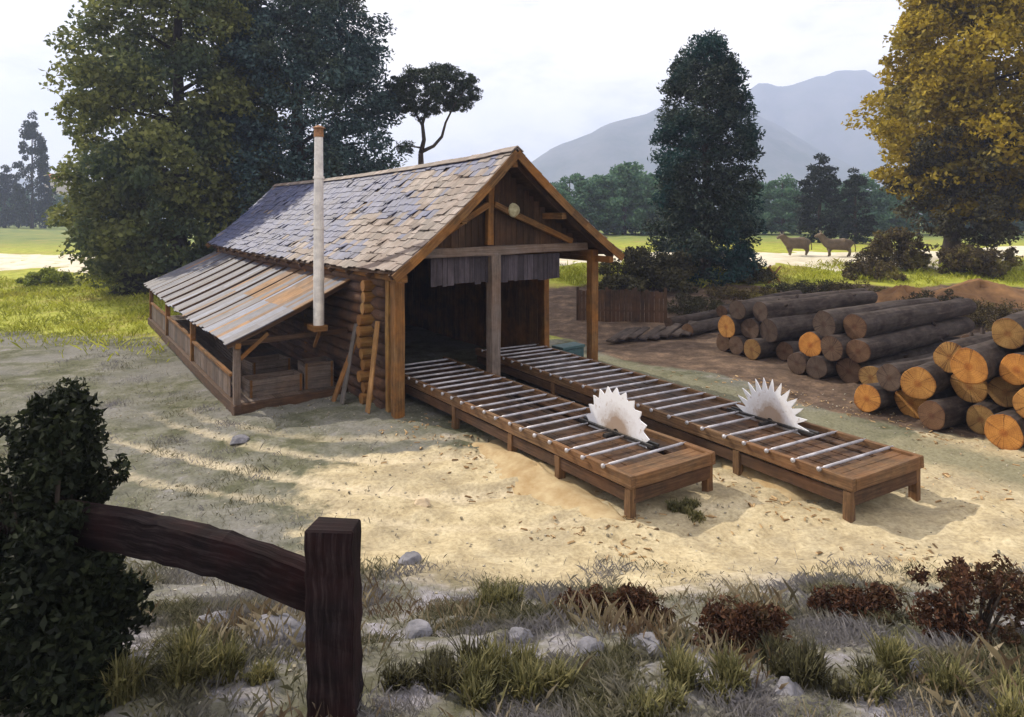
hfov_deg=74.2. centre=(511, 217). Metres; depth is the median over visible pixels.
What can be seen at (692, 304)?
brush
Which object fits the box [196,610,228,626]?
rock
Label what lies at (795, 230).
tree
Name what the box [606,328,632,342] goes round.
bark slab
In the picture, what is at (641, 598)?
shrub
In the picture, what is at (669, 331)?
bark slab
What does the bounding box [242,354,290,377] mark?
crate
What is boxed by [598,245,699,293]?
shrub
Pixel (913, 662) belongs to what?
rock
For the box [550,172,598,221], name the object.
tree
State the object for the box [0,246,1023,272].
dirt road
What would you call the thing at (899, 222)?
tree
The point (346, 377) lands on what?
leaning plank
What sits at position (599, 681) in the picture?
grass
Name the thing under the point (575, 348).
tool chest
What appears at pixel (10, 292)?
meadow grass
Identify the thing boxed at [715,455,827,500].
sawdust pile
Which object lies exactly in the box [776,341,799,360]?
log
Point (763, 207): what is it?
tree
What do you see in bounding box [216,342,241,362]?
board
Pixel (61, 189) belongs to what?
farmhouse
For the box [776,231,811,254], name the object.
cow
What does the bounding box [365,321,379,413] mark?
leaning plank
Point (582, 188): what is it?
tree
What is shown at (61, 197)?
tree
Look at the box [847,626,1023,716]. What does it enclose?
weed clump
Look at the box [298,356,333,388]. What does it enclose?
crate
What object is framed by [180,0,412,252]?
tree
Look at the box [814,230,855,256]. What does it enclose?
cow
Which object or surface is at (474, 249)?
sawmill
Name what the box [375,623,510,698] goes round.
weed clump
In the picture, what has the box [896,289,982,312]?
brush
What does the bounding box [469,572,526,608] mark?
weed clump
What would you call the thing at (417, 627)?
rock
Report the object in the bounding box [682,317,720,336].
log
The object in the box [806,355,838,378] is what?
log
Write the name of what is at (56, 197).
tree
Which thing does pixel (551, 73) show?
sky
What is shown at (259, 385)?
crate
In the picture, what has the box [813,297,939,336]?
log
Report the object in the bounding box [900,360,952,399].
log
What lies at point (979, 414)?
log
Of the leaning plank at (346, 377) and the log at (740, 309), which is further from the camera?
the log at (740, 309)
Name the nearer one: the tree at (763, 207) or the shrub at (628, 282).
the shrub at (628, 282)
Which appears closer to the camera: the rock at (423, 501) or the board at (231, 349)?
the rock at (423, 501)
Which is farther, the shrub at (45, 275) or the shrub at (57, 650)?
the shrub at (45, 275)
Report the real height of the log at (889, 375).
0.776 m
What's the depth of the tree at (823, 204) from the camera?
119.46 m
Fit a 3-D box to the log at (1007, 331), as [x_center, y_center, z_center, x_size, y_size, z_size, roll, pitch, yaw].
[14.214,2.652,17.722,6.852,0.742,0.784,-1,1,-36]
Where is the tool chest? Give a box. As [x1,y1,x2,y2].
[552,342,584,356]
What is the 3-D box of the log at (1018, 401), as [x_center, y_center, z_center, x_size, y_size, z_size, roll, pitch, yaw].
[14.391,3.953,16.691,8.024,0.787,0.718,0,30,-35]
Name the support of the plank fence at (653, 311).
on the ground at (974, 530)
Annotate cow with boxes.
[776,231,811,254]
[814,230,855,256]
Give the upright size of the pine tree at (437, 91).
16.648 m
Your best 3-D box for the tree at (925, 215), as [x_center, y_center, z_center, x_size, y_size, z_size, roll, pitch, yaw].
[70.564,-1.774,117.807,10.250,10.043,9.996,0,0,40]
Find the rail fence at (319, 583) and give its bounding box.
[0,492,363,716]
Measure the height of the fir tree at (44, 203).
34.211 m
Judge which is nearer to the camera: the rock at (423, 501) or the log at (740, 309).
the rock at (423, 501)
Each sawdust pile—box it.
[472,439,625,521]
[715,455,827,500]
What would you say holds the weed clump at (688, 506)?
on the ground at (974, 530)
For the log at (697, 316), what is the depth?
30.17 m
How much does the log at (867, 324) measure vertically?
0.787 m
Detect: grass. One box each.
[0,258,1023,361]
[0,338,395,579]
[0,548,1023,716]
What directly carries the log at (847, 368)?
on the ground at (974, 530)
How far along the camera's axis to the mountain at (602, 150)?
1273.78 m
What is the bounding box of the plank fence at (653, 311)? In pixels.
[576,287,666,322]
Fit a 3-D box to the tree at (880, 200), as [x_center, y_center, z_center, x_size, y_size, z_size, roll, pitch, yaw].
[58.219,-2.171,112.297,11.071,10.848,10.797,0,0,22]
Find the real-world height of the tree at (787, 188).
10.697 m
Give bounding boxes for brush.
[663,291,726,315]
[704,284,779,300]
[759,279,835,294]
[818,279,887,291]
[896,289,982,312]
[964,297,1023,331]
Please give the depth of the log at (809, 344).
21.26 m
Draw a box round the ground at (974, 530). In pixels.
[0,222,1023,716]
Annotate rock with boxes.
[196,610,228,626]
[230,434,248,444]
[248,613,305,647]
[398,551,421,565]
[405,619,432,638]
[414,497,429,507]
[508,627,533,644]
[572,636,603,656]
[629,632,665,657]
[774,676,803,695]
[909,656,922,676]
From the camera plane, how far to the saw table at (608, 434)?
13.52 m
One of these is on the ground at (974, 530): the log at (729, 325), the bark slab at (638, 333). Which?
the bark slab at (638, 333)
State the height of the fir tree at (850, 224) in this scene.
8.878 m
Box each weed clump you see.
[86,614,294,708]
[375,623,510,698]
[442,626,588,715]
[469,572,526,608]
[623,637,776,716]
[664,495,707,524]
[744,628,900,703]
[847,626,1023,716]
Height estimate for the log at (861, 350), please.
0.718 m
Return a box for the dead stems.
[120,559,1023,716]
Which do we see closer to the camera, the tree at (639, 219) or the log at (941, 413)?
the log at (941, 413)
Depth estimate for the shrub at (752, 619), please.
6.05 m
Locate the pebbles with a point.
(294, 666)
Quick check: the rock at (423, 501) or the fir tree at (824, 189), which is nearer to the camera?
the rock at (423, 501)
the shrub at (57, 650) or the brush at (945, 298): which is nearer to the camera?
the shrub at (57, 650)
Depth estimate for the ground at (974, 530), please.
12.31 m
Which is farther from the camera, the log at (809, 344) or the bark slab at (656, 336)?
the bark slab at (656, 336)
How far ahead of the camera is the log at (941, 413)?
15.95 m
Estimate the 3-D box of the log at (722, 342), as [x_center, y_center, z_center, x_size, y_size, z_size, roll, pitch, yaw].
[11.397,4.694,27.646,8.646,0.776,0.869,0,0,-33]
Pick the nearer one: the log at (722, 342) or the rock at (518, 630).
the rock at (518, 630)
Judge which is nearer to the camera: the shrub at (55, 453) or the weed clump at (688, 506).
the shrub at (55, 453)
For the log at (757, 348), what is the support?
on the ground at (974, 530)
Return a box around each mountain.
[0,179,237,218]
[531,101,887,205]
[747,70,994,180]
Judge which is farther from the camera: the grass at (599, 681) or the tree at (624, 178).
the tree at (624, 178)
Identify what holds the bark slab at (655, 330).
on the ground at (974, 530)
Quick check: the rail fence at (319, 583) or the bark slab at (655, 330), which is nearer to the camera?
the rail fence at (319, 583)
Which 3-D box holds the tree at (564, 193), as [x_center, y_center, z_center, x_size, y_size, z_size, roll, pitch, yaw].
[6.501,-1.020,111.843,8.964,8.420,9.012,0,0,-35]
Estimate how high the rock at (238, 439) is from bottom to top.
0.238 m
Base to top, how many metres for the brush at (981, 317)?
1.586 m
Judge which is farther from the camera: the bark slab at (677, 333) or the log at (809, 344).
the bark slab at (677, 333)
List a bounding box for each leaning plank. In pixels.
[331,334,356,401]
[340,323,357,403]
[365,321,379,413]
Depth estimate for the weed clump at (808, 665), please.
5.25 m
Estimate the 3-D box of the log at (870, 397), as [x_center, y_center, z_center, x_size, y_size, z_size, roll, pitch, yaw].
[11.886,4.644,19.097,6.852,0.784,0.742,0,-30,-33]
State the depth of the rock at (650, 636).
5.82 m
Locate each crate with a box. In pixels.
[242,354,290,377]
[242,369,302,397]
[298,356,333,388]
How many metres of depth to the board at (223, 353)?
24.17 m
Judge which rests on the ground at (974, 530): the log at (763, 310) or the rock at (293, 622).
the rock at (293, 622)
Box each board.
[215,346,241,367]
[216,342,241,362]
[217,345,241,365]
[218,341,251,359]
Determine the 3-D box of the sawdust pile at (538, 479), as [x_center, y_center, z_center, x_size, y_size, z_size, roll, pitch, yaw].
[0.549,4.951,13.043,1.561,0.316,5.140,0,0,-30]
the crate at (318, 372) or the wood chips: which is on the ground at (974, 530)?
the wood chips
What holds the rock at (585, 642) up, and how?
on the ground at (974, 530)
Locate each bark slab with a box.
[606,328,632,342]
[616,327,640,340]
[628,327,649,338]
[638,325,665,340]
[649,326,669,339]
[659,323,681,337]
[671,320,696,337]
[682,331,691,335]
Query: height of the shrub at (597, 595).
0.418 m
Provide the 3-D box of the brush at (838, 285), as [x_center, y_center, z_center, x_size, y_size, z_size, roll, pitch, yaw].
[18.419,3.926,36.539,3.693,1.143,2.826,0,0,0]
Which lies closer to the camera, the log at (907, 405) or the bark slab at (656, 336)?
the log at (907, 405)
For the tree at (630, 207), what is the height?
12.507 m
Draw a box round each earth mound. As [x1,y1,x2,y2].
[875,284,936,302]
[933,278,1023,307]
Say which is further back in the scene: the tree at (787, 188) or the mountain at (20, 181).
the mountain at (20, 181)
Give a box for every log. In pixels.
[664,309,718,326]
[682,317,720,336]
[716,290,801,316]
[716,333,729,350]
[718,314,744,337]
[729,288,867,319]
[729,334,749,354]
[740,318,761,338]
[744,336,800,359]
[752,291,877,321]
[760,313,815,342]
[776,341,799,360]
[787,351,810,374]
[799,331,823,356]
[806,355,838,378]
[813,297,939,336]
[820,317,962,360]
[836,337,959,383]
[843,298,976,339]
[846,316,974,362]
[854,382,896,411]
[858,352,933,383]
[876,356,933,391]
[894,387,957,418]
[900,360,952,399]
[917,396,975,430]
[933,328,992,372]
[950,339,1023,383]
[950,374,999,402]
[961,331,991,337]
[966,398,1013,434]
[984,408,1023,449]
[987,376,1023,406]
[992,310,1023,348]
[999,352,1023,384]
[1012,387,1023,417]
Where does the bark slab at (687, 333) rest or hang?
on the ground at (974, 530)
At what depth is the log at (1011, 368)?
15.11 m
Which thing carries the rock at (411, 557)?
on the ground at (974, 530)
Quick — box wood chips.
[340,370,1023,572]
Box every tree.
[0,164,18,227]
[0,191,36,226]
[11,110,57,227]
[35,194,64,226]
[38,0,296,295]
[56,194,70,220]
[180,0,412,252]
[381,61,482,164]
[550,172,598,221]
[555,187,582,211]
[570,175,614,230]
[591,161,659,234]
[591,173,632,233]
[616,168,658,233]
[627,177,684,235]
[641,27,768,286]
[734,193,772,232]
[752,173,814,234]
[758,180,786,233]
[784,193,823,233]
[793,152,842,242]
[815,182,869,233]
[828,172,901,234]
[832,167,878,243]
[840,0,1023,263]
[878,193,922,232]
[899,196,939,233]
[964,189,1023,231]
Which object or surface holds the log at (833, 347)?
on the log at (847, 368)
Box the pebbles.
[102,386,1023,703]
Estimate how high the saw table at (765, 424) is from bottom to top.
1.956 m
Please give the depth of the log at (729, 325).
24.71 m
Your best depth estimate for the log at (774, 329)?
23.83 m
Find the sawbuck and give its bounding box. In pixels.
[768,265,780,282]
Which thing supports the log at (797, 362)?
on the ground at (974, 530)
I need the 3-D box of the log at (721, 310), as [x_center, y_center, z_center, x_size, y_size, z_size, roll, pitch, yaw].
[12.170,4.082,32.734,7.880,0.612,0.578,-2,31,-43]
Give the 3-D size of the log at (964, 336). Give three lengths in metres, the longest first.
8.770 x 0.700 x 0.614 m
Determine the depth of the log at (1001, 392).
15.55 m
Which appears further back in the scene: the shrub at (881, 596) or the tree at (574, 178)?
the tree at (574, 178)
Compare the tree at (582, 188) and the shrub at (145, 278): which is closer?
the shrub at (145, 278)
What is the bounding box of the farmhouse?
[45,174,71,226]
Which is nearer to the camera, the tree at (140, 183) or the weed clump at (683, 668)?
the weed clump at (683, 668)
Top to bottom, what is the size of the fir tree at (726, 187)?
15.769 m
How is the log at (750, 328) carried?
on the log at (736, 344)
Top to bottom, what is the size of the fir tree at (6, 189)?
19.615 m
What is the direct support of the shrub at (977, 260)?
on the ground at (974, 530)
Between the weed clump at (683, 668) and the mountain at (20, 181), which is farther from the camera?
the mountain at (20, 181)
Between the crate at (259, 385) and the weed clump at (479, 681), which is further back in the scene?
the crate at (259, 385)
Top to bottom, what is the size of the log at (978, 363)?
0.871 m
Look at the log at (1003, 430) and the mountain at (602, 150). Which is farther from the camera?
the mountain at (602, 150)
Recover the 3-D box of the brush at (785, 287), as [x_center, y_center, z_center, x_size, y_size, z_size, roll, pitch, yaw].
[15.714,3.914,37.069,4.318,1.168,2.473,0,0,0]
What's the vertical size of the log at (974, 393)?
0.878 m
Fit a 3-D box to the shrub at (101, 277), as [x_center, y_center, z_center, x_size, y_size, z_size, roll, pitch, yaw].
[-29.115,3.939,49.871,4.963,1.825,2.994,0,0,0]
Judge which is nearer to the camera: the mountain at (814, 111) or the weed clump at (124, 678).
the weed clump at (124, 678)
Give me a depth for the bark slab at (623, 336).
27.52 m
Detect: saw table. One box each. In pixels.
[405,356,714,517]
[475,342,923,522]
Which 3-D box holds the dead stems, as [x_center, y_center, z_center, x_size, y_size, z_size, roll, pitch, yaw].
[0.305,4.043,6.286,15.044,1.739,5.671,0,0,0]
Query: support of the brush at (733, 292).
on the ground at (974, 530)
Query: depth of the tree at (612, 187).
122.03 m
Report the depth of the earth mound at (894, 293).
34.68 m
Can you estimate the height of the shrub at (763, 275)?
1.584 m
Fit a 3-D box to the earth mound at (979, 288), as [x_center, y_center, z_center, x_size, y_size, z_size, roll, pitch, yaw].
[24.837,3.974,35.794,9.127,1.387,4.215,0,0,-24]
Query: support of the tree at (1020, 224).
on the ground at (974, 530)
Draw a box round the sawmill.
[143,125,624,418]
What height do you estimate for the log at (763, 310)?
0.742 m
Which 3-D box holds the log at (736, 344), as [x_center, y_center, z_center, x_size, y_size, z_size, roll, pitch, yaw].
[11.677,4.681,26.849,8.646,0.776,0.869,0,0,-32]
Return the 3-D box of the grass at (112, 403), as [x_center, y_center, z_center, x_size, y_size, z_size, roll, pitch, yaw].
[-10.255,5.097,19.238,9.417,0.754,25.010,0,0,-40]
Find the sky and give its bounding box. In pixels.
[0,0,1023,181]
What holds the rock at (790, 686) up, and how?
on the ground at (974, 530)
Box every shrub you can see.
[0,376,139,686]
[0,502,156,716]
[14,266,74,286]
[88,265,125,280]
[111,263,177,296]
[554,583,615,618]
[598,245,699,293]
[598,273,650,302]
[600,582,676,625]
[687,594,802,654]
[731,260,778,284]
[806,580,908,625]
[841,260,907,280]
[853,225,932,270]
[905,553,1023,650]
[935,243,1023,278]
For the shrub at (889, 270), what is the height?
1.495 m
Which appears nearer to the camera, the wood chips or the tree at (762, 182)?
the wood chips
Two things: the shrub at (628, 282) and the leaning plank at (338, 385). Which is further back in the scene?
the shrub at (628, 282)
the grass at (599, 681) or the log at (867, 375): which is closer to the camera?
the grass at (599, 681)
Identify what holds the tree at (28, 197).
on the ground at (974, 530)
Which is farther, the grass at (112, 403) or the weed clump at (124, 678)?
the grass at (112, 403)
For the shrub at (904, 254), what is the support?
on the ground at (974, 530)
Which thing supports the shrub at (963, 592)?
on the ground at (974, 530)
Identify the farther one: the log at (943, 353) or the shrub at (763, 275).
the shrub at (763, 275)
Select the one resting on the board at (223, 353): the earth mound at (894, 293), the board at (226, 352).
the board at (226, 352)
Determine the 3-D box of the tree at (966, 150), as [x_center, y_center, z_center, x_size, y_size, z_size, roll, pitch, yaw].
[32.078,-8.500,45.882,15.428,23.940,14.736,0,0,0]

